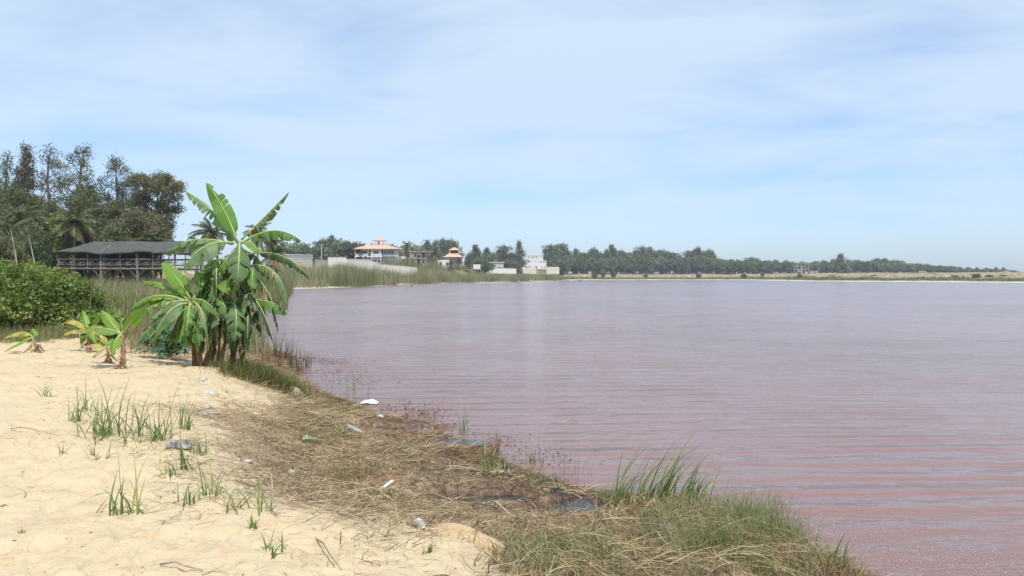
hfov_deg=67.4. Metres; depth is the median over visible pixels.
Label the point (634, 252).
casuarina tree
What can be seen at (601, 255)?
casuarina tree
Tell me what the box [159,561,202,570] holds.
stick
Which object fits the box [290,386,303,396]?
rock
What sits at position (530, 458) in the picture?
reed clump
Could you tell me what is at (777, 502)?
reed clump
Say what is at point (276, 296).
bank reeds
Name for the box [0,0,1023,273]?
sky
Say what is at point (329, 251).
bush
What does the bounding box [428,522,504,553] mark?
sandstone slab
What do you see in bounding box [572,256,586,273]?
bush
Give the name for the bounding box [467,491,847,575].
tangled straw
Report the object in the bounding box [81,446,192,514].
grass tuft
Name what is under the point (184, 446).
trash heap
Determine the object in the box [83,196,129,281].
casuarina tree
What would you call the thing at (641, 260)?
bush
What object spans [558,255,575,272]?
bush
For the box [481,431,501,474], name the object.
reed clump
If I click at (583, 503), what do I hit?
puddle water
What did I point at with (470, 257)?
casuarina tree
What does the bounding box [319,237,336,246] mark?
casuarina tree
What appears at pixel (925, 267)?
bush
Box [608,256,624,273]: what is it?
bush
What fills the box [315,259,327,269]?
boundary wall
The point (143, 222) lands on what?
tree
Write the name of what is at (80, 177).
casuarina tree
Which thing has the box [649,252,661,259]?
casuarina tree
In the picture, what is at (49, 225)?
leafy tree
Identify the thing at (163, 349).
shrub
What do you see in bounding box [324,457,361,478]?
reed clump
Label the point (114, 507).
grass tuft
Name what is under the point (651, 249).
casuarina tree
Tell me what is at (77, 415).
grass tuft
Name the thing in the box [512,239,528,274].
casuarina tree
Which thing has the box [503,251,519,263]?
casuarina tree
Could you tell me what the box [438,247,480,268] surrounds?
villa
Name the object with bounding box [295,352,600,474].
floating weed
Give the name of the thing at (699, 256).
bush
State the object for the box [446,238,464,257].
casuarina tree
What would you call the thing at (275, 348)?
reed clump
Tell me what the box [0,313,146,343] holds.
hedge grass
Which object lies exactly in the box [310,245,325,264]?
bush
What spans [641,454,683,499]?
reed clump
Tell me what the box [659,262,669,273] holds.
palm tree
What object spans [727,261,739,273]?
bush
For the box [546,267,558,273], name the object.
boundary wall
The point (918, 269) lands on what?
bush
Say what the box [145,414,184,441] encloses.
grass tuft
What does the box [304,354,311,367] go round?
reed clump
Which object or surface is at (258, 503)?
grass tuft
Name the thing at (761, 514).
shore grass
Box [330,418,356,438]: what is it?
reed clump
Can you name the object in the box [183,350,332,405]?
grass clump
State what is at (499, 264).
flat roof house
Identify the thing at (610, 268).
bush
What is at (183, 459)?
grass tuft
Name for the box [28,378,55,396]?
grass tuft
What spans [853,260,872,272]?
bush
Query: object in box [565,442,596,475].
dry stalks
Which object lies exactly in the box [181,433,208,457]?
grass tuft
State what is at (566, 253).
casuarina tree
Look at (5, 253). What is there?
casuarina tree
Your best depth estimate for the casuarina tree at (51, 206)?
101.46 m
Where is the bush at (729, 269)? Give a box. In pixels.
[719,260,735,273]
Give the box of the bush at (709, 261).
[698,257,716,273]
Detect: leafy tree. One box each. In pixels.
[14,210,99,276]
[38,225,104,279]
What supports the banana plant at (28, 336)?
on the ground at (54, 514)
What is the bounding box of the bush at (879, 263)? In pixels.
[870,261,885,272]
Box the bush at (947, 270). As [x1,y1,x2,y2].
[938,268,951,272]
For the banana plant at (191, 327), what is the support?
on the ground at (54, 514)
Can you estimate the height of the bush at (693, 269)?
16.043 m
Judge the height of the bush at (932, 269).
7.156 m
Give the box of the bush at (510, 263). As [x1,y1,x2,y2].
[501,258,521,273]
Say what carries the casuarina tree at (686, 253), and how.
on the ground at (54, 514)
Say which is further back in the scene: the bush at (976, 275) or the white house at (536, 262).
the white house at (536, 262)
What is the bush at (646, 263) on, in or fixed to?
on the ground at (54, 514)
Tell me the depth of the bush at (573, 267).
589.62 m
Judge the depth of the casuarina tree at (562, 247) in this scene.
605.42 m
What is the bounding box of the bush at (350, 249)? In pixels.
[333,242,359,258]
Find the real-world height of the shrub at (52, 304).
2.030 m
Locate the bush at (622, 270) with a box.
[617,257,632,273]
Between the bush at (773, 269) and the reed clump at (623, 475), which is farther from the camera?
the bush at (773, 269)
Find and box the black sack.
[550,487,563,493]
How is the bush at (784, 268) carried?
on the ground at (54, 514)
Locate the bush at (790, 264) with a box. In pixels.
[782,261,798,272]
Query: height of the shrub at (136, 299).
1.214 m
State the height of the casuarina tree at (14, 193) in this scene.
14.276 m
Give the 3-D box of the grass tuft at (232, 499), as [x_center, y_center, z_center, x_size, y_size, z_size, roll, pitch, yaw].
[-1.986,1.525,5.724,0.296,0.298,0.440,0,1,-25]
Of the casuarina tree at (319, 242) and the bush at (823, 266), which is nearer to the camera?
the casuarina tree at (319, 242)
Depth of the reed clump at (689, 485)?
8.75 m
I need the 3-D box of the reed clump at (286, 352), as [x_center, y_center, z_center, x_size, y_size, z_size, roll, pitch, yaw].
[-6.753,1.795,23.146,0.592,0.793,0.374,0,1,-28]
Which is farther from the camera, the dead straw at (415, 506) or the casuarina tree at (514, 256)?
the casuarina tree at (514, 256)
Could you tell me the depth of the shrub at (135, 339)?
20.03 m
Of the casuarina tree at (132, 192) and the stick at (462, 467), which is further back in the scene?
the casuarina tree at (132, 192)
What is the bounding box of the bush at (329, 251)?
[319,238,357,259]
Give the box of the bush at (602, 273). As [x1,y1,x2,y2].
[600,267,605,277]
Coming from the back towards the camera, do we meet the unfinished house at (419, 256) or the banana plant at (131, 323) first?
the unfinished house at (419, 256)
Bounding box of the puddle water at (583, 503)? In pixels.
[385,427,610,514]
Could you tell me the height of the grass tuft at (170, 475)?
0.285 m
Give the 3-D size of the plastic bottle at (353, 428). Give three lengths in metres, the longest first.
0.363 x 0.076 x 0.068 m
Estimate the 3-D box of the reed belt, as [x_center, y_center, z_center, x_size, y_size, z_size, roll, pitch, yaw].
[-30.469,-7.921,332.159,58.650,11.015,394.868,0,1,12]
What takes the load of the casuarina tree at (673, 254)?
on the ground at (54, 514)
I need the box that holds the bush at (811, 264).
[805,262,815,272]
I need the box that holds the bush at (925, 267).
[915,263,929,272]
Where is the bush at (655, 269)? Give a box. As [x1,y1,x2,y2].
[647,257,661,273]
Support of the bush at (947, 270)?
on the ground at (54, 514)
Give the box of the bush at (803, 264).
[798,261,810,272]
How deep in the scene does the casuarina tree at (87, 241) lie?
96.25 m
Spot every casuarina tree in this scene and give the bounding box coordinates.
[0,150,23,202]
[0,175,17,211]
[0,181,39,224]
[0,202,47,244]
[0,222,56,271]
[0,232,32,265]
[9,141,43,214]
[15,194,65,219]
[35,143,67,214]
[44,143,105,216]
[51,222,104,279]
[61,186,130,280]
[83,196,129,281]
[84,216,150,281]
[92,152,133,281]
[122,171,149,209]
[312,239,324,248]
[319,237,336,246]
[327,235,335,246]
[421,239,437,258]
[432,237,452,262]
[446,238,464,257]
[464,252,474,265]
[470,244,484,260]
[481,246,494,261]
[495,244,512,264]
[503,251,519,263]
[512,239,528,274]
[541,243,559,261]
[554,242,571,255]
[560,249,574,273]
[570,248,583,259]
[585,246,598,273]
[595,251,605,273]
[602,248,610,273]
[608,244,616,257]
[615,249,627,273]
[632,249,644,271]
[633,245,651,273]
[645,246,655,273]
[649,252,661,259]
[652,248,665,256]
[666,251,680,272]
[680,250,692,257]
[689,245,705,271]
[708,250,716,260]
[742,256,760,261]
[828,253,851,272]
[879,257,888,272]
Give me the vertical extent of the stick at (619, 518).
0.057 m
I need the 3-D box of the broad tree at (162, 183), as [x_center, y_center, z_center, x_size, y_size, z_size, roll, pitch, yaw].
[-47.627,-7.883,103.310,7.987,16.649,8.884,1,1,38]
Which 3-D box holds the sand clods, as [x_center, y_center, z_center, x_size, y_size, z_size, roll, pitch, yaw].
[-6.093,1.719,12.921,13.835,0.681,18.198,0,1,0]
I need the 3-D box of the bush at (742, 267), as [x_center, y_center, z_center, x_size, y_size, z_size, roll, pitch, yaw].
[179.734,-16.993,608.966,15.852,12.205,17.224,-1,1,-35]
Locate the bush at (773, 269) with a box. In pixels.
[767,260,780,273]
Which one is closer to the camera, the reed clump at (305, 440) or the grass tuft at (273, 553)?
the grass tuft at (273, 553)
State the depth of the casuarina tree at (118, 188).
111.19 m
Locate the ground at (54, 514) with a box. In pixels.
[0,268,1023,575]
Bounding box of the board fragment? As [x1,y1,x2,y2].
[381,480,393,488]
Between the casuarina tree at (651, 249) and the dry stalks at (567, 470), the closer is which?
the dry stalks at (567, 470)
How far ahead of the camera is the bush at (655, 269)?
599.32 m
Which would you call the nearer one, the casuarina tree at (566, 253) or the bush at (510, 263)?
the bush at (510, 263)
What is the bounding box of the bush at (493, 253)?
[482,251,505,261]
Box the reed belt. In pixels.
[249,254,564,287]
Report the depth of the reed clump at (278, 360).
20.73 m
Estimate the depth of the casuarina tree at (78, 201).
102.29 m
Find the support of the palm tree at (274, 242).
on the ground at (54, 514)
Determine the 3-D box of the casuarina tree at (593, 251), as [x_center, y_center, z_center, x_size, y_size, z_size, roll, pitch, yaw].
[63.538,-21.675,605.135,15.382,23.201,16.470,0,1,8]
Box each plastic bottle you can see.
[346,424,362,432]
[412,518,425,528]
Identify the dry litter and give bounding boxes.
[0,339,498,575]
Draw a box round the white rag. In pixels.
[361,399,378,403]
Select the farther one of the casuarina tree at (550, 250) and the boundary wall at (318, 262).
the casuarina tree at (550, 250)
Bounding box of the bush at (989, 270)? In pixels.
[985,268,998,271]
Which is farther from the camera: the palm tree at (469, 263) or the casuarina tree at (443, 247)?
the casuarina tree at (443, 247)
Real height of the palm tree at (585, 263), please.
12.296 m
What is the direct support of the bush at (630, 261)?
on the ground at (54, 514)
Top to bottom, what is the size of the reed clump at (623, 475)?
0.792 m
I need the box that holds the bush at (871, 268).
[862,261,877,272]
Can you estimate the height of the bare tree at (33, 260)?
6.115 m
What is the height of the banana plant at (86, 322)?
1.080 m
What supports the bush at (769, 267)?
on the ground at (54, 514)
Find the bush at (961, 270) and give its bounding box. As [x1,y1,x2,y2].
[956,268,967,272]
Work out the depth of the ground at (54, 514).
6.93 m
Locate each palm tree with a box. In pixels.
[0,204,50,232]
[0,219,30,235]
[46,202,104,276]
[128,227,174,280]
[187,217,226,279]
[190,236,216,277]
[242,222,270,272]
[259,237,291,273]
[264,230,282,270]
[400,240,412,259]
[428,246,441,265]
[446,260,455,269]
[454,258,462,269]
[463,260,472,270]
[566,260,573,273]
[579,259,590,268]
[586,259,597,266]
[608,261,616,270]
[646,259,655,274]
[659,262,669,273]
[666,260,674,272]
[674,262,684,273]
[704,264,713,273]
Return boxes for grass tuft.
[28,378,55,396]
[61,387,106,412]
[62,375,163,440]
[68,389,88,421]
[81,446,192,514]
[82,433,119,458]
[89,394,114,435]
[91,375,186,447]
[96,471,152,515]
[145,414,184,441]
[149,451,192,477]
[155,418,209,471]
[158,392,206,430]
[166,470,207,505]
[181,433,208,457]
[188,451,247,498]
[214,476,310,515]
[226,476,262,513]
[246,514,258,528]
[260,523,297,557]
[421,540,437,553]
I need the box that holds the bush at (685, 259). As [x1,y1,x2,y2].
[675,255,694,273]
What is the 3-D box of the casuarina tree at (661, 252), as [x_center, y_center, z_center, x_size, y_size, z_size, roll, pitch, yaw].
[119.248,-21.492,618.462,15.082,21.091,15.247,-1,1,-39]
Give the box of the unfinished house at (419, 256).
[401,251,429,266]
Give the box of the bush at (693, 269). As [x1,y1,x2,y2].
[687,255,705,273]
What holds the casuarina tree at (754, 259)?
on the ground at (54, 514)
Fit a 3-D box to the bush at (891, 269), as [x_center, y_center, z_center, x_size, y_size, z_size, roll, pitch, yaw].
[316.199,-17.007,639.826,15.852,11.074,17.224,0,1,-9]
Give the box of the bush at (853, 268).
[845,261,862,272]
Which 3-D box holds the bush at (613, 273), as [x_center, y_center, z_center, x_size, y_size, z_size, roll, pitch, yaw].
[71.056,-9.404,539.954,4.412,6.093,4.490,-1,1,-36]
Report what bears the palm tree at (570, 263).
on the ground at (54, 514)
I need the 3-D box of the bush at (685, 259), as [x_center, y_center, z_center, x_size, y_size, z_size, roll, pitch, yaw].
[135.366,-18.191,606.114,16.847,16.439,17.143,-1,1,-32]
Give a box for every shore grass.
[220,390,886,575]
[554,274,1023,281]
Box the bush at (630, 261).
[621,252,638,273]
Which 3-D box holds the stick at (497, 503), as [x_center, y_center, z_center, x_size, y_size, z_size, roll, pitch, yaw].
[-0.130,2.282,7.996,0.024,0.104,0.771,0,1,-15]
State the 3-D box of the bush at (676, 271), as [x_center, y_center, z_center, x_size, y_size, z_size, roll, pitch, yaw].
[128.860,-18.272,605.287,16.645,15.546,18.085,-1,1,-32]
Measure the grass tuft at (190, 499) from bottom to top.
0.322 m
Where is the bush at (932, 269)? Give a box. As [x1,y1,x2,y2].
[923,266,936,272]
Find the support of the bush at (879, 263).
on the ground at (54, 514)
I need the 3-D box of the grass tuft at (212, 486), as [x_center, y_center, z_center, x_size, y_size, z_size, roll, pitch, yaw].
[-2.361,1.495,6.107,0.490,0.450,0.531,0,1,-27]
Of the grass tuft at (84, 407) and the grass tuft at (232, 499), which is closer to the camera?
the grass tuft at (232, 499)
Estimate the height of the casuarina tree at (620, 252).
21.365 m
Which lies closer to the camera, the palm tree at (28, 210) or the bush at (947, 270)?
the palm tree at (28, 210)
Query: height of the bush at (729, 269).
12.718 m
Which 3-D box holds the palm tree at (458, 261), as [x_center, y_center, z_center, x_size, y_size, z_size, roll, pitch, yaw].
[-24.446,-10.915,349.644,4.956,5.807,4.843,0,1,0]
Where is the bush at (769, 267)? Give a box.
[759,262,775,273]
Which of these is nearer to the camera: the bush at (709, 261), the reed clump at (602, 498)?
the reed clump at (602, 498)
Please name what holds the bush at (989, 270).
on the ground at (54, 514)
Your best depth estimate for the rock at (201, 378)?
12.78 m
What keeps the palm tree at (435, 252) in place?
on the ground at (54, 514)
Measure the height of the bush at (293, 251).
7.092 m
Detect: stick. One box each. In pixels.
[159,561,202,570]
[314,537,341,569]
[443,465,482,470]
[490,500,509,513]
[593,517,649,521]
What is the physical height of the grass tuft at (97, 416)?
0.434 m
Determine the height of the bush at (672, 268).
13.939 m
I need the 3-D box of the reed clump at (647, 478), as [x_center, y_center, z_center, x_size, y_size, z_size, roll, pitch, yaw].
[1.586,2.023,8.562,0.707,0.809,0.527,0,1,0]
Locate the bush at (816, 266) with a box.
[809,263,824,272]
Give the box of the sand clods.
[0,339,505,575]
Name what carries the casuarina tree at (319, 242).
on the ground at (54, 514)
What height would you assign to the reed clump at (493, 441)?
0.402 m
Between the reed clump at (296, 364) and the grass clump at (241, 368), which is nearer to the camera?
the grass clump at (241, 368)
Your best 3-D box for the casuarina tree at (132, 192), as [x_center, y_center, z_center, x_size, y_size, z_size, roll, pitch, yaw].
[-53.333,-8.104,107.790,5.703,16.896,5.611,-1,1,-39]
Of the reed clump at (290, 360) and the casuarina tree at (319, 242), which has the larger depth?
the casuarina tree at (319, 242)
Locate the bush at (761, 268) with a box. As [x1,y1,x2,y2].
[749,262,767,273]
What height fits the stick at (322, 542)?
0.053 m
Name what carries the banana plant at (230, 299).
on the ground at (54, 514)
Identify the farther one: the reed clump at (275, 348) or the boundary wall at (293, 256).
the boundary wall at (293, 256)
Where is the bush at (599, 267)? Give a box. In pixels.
[586,258,607,273]
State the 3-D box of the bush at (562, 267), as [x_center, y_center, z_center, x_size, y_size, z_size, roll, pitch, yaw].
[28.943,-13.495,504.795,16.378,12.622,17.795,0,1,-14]
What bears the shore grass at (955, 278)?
on the ground at (54, 514)
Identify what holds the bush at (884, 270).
on the ground at (54, 514)
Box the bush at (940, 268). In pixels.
[927,265,945,272]
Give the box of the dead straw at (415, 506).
[126,341,902,575]
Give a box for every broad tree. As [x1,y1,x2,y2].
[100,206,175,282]
[123,169,188,280]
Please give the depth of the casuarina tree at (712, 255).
619.57 m
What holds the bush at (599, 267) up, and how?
on the ground at (54, 514)
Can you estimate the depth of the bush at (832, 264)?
637.79 m
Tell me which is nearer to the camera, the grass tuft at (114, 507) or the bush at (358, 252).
the grass tuft at (114, 507)
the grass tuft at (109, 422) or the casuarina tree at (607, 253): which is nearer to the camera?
the grass tuft at (109, 422)
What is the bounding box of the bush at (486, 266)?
[462,255,499,274]
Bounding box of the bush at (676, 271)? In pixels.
[668,255,689,273]
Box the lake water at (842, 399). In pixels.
[265,280,1023,575]
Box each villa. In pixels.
[353,238,402,263]
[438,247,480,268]
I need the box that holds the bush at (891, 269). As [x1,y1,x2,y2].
[884,261,903,272]
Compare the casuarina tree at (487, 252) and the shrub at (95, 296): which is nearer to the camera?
the shrub at (95, 296)
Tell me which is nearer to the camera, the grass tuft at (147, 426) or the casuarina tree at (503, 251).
the grass tuft at (147, 426)
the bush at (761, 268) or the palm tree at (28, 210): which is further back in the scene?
the bush at (761, 268)
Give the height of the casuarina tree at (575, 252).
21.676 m
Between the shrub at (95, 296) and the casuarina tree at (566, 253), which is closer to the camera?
the shrub at (95, 296)
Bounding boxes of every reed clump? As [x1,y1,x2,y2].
[254,329,269,361]
[255,318,276,354]
[268,329,283,356]
[273,330,293,367]
[278,332,298,367]
[282,339,293,360]
[289,341,314,372]
[294,423,312,443]
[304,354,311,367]
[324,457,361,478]
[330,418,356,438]
[359,482,389,498]
[457,403,480,434]
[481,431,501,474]
[484,429,502,454]
[496,452,510,469]
[519,439,539,464]
[593,486,612,506]
[609,438,663,506]
[611,468,640,507]
[623,436,679,506]
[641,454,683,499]
[657,436,705,502]
[659,449,713,499]
[679,462,722,502]
[690,463,722,507]
[768,485,794,513]
[824,531,855,574]
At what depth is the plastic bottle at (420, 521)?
6.26 m
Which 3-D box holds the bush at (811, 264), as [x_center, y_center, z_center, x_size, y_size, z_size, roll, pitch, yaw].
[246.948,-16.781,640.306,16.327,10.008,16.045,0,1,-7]
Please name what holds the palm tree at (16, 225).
on the ground at (54, 514)
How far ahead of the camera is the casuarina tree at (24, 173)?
107.43 m
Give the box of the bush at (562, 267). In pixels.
[546,258,570,275]
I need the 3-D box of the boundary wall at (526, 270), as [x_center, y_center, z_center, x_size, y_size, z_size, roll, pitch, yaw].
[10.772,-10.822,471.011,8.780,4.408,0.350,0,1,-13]
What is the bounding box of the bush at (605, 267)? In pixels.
[590,256,609,273]
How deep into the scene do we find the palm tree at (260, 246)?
149.59 m
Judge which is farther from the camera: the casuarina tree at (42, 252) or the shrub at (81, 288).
the casuarina tree at (42, 252)
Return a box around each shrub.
[0,258,53,332]
[0,264,86,333]
[3,258,53,273]
[9,267,96,330]
[63,280,113,325]
[77,305,126,345]
[100,292,132,314]
[117,293,159,315]
[125,318,209,353]
[132,326,191,359]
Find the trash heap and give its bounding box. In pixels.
[166,439,193,449]
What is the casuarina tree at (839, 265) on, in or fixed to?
on the ground at (54, 514)
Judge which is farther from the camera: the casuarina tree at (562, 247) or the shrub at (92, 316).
the casuarina tree at (562, 247)
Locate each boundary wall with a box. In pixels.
[279,259,312,267]
[284,254,312,258]
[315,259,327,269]
[328,257,345,268]
[346,259,416,274]
[480,268,515,273]
[523,267,536,273]
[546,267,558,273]
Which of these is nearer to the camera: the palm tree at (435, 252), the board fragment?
the board fragment
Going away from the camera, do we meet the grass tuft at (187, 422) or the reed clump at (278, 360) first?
the grass tuft at (187, 422)
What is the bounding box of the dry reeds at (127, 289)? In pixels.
[68,266,277,355]
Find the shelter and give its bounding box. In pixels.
[52,241,221,282]
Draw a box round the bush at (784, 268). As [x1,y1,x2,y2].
[776,261,789,272]
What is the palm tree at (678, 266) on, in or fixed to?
on the ground at (54, 514)
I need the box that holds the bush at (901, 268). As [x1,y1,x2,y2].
[893,261,906,272]
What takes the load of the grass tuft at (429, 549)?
on the ground at (54, 514)
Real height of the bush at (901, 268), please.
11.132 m
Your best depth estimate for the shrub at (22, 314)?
21.04 m
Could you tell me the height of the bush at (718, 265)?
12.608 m
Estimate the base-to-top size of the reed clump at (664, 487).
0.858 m
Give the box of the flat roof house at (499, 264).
[490,262,504,267]
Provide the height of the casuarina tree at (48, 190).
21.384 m
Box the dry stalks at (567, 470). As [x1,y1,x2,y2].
[557,457,579,478]
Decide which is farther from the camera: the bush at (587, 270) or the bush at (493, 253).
the bush at (587, 270)
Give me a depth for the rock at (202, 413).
10.04 m
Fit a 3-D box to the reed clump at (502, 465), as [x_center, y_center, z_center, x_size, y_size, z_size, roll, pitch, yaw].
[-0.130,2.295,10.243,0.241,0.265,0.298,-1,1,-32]
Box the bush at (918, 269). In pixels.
[906,263,923,272]
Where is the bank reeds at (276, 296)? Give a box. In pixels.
[76,277,293,309]
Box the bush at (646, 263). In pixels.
[637,254,654,273]
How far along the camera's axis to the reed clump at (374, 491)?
7.65 m
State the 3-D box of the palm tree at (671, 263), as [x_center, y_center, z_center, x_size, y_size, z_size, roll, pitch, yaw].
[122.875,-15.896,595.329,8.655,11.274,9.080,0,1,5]
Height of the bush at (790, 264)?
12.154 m
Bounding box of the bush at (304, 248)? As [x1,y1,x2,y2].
[281,240,321,259]
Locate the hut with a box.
[808,271,817,273]
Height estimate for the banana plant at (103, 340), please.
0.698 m
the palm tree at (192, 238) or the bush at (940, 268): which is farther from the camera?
the bush at (940, 268)
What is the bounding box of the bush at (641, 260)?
[634,256,645,272]
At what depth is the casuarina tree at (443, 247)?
417.26 m
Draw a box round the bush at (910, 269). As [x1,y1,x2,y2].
[895,263,915,272]
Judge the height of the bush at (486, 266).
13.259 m
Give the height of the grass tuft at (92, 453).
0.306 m
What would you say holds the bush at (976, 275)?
on the ground at (54, 514)
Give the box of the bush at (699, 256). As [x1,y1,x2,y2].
[691,254,707,272]
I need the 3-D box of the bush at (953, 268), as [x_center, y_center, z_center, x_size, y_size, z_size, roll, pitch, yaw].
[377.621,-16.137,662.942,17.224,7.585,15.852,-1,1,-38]
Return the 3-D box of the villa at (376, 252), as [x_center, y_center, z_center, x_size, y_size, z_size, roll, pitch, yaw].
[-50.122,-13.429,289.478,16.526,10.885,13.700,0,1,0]
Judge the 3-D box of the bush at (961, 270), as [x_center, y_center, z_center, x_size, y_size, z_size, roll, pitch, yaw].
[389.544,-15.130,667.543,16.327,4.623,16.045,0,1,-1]
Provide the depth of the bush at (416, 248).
376.89 m
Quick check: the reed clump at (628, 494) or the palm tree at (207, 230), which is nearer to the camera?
the reed clump at (628, 494)
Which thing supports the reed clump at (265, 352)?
on the ground at (54, 514)
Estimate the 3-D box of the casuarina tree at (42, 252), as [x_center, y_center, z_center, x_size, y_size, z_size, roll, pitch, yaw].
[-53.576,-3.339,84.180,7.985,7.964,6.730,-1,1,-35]
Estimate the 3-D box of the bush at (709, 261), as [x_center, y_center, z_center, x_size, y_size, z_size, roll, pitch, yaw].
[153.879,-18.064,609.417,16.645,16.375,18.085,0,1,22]
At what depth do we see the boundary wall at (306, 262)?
223.41 m
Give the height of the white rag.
0.106 m
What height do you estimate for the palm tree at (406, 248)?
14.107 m
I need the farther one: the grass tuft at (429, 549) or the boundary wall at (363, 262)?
the boundary wall at (363, 262)
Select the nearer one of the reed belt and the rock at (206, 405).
the rock at (206, 405)
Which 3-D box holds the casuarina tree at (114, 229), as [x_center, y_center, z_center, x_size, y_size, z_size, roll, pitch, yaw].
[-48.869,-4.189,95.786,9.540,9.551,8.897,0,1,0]
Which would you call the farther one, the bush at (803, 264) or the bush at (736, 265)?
the bush at (803, 264)
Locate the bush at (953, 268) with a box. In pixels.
[945,265,959,272]
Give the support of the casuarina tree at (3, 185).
on the ground at (54, 514)
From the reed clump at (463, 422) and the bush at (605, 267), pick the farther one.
the bush at (605, 267)
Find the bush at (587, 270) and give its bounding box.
[580,255,593,273]
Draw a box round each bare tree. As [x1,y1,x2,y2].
[6,224,17,265]
[26,231,34,261]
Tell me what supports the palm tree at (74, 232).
on the ground at (54, 514)
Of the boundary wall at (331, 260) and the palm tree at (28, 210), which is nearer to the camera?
the palm tree at (28, 210)
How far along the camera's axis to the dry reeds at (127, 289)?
29.79 m
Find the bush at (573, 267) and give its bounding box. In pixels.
[567,256,581,273]
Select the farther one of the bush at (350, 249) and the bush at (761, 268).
the bush at (761, 268)
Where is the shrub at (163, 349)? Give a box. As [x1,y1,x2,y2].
[132,326,191,359]
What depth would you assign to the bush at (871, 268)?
635.73 m
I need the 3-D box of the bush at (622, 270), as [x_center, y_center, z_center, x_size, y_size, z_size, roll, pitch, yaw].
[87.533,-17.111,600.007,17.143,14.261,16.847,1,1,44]
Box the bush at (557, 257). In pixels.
[552,253,564,268]
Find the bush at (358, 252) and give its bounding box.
[333,239,371,258]
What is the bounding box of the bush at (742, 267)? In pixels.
[733,259,750,273]
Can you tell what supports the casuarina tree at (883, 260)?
on the ground at (54, 514)
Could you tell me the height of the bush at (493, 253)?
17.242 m
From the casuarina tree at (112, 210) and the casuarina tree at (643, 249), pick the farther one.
the casuarina tree at (643, 249)
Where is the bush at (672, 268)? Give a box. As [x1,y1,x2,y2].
[662,258,675,273]
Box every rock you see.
[196,411,209,416]
[198,376,206,380]
[201,404,211,408]
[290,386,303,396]
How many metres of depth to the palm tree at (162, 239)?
95.62 m
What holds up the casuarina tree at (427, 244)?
on the ground at (54, 514)
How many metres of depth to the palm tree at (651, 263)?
592.46 m
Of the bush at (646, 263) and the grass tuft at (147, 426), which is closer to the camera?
the grass tuft at (147, 426)
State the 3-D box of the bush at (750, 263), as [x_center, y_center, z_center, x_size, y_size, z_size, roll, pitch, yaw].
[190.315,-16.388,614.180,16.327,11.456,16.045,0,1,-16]
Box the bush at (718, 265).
[711,260,729,273]
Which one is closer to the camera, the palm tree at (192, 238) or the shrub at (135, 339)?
the shrub at (135, 339)
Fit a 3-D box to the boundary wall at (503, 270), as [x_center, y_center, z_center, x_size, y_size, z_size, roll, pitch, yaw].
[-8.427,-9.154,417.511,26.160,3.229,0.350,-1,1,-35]
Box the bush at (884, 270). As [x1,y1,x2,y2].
[875,263,888,272]
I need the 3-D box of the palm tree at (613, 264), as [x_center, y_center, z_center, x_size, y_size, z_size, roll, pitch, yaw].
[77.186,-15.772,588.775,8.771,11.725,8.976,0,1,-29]
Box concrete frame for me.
[790,263,808,273]
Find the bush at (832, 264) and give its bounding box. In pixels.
[823,262,835,272]
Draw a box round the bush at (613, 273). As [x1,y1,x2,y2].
[610,271,615,277]
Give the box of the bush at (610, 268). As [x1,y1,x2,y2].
[605,258,619,273]
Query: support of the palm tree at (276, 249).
on the ground at (54, 514)
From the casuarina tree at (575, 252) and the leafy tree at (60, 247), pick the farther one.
the casuarina tree at (575, 252)
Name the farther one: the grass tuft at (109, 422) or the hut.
the hut
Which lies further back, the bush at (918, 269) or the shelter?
the bush at (918, 269)
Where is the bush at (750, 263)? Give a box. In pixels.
[744,261,759,273]
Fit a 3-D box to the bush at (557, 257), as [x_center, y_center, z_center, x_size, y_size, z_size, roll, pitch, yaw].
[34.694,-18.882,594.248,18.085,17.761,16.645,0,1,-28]
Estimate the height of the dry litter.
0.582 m
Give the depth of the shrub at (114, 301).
28.17 m
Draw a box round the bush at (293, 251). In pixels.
[278,248,300,254]
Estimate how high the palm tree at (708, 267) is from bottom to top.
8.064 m
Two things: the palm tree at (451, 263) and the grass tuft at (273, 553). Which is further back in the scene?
the palm tree at (451, 263)
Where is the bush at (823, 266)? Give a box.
[818,262,831,272]
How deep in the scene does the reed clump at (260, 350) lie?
23.32 m
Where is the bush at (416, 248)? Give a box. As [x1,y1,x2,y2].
[396,244,429,259]
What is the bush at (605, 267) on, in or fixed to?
on the ground at (54, 514)
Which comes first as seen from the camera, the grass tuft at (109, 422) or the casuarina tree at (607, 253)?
the grass tuft at (109, 422)
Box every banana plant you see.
[4,329,43,352]
[63,311,100,351]
[75,307,146,368]
[86,335,116,363]
[129,262,217,365]
[165,183,309,366]
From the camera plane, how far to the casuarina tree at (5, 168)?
104.64 m
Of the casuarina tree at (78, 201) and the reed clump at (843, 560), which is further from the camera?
the casuarina tree at (78, 201)
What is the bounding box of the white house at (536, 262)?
[524,255,546,269]
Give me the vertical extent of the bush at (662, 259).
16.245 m
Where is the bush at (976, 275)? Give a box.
[972,273,980,277]
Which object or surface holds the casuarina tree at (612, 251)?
on the ground at (54, 514)
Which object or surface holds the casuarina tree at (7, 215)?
on the ground at (54, 514)
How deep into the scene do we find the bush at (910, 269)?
636.61 m
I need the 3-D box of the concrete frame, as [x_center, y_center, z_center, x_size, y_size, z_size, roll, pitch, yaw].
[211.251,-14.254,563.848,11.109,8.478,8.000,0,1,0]
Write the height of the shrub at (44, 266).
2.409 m
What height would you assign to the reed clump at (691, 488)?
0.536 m
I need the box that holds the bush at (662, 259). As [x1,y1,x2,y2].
[656,255,672,273]

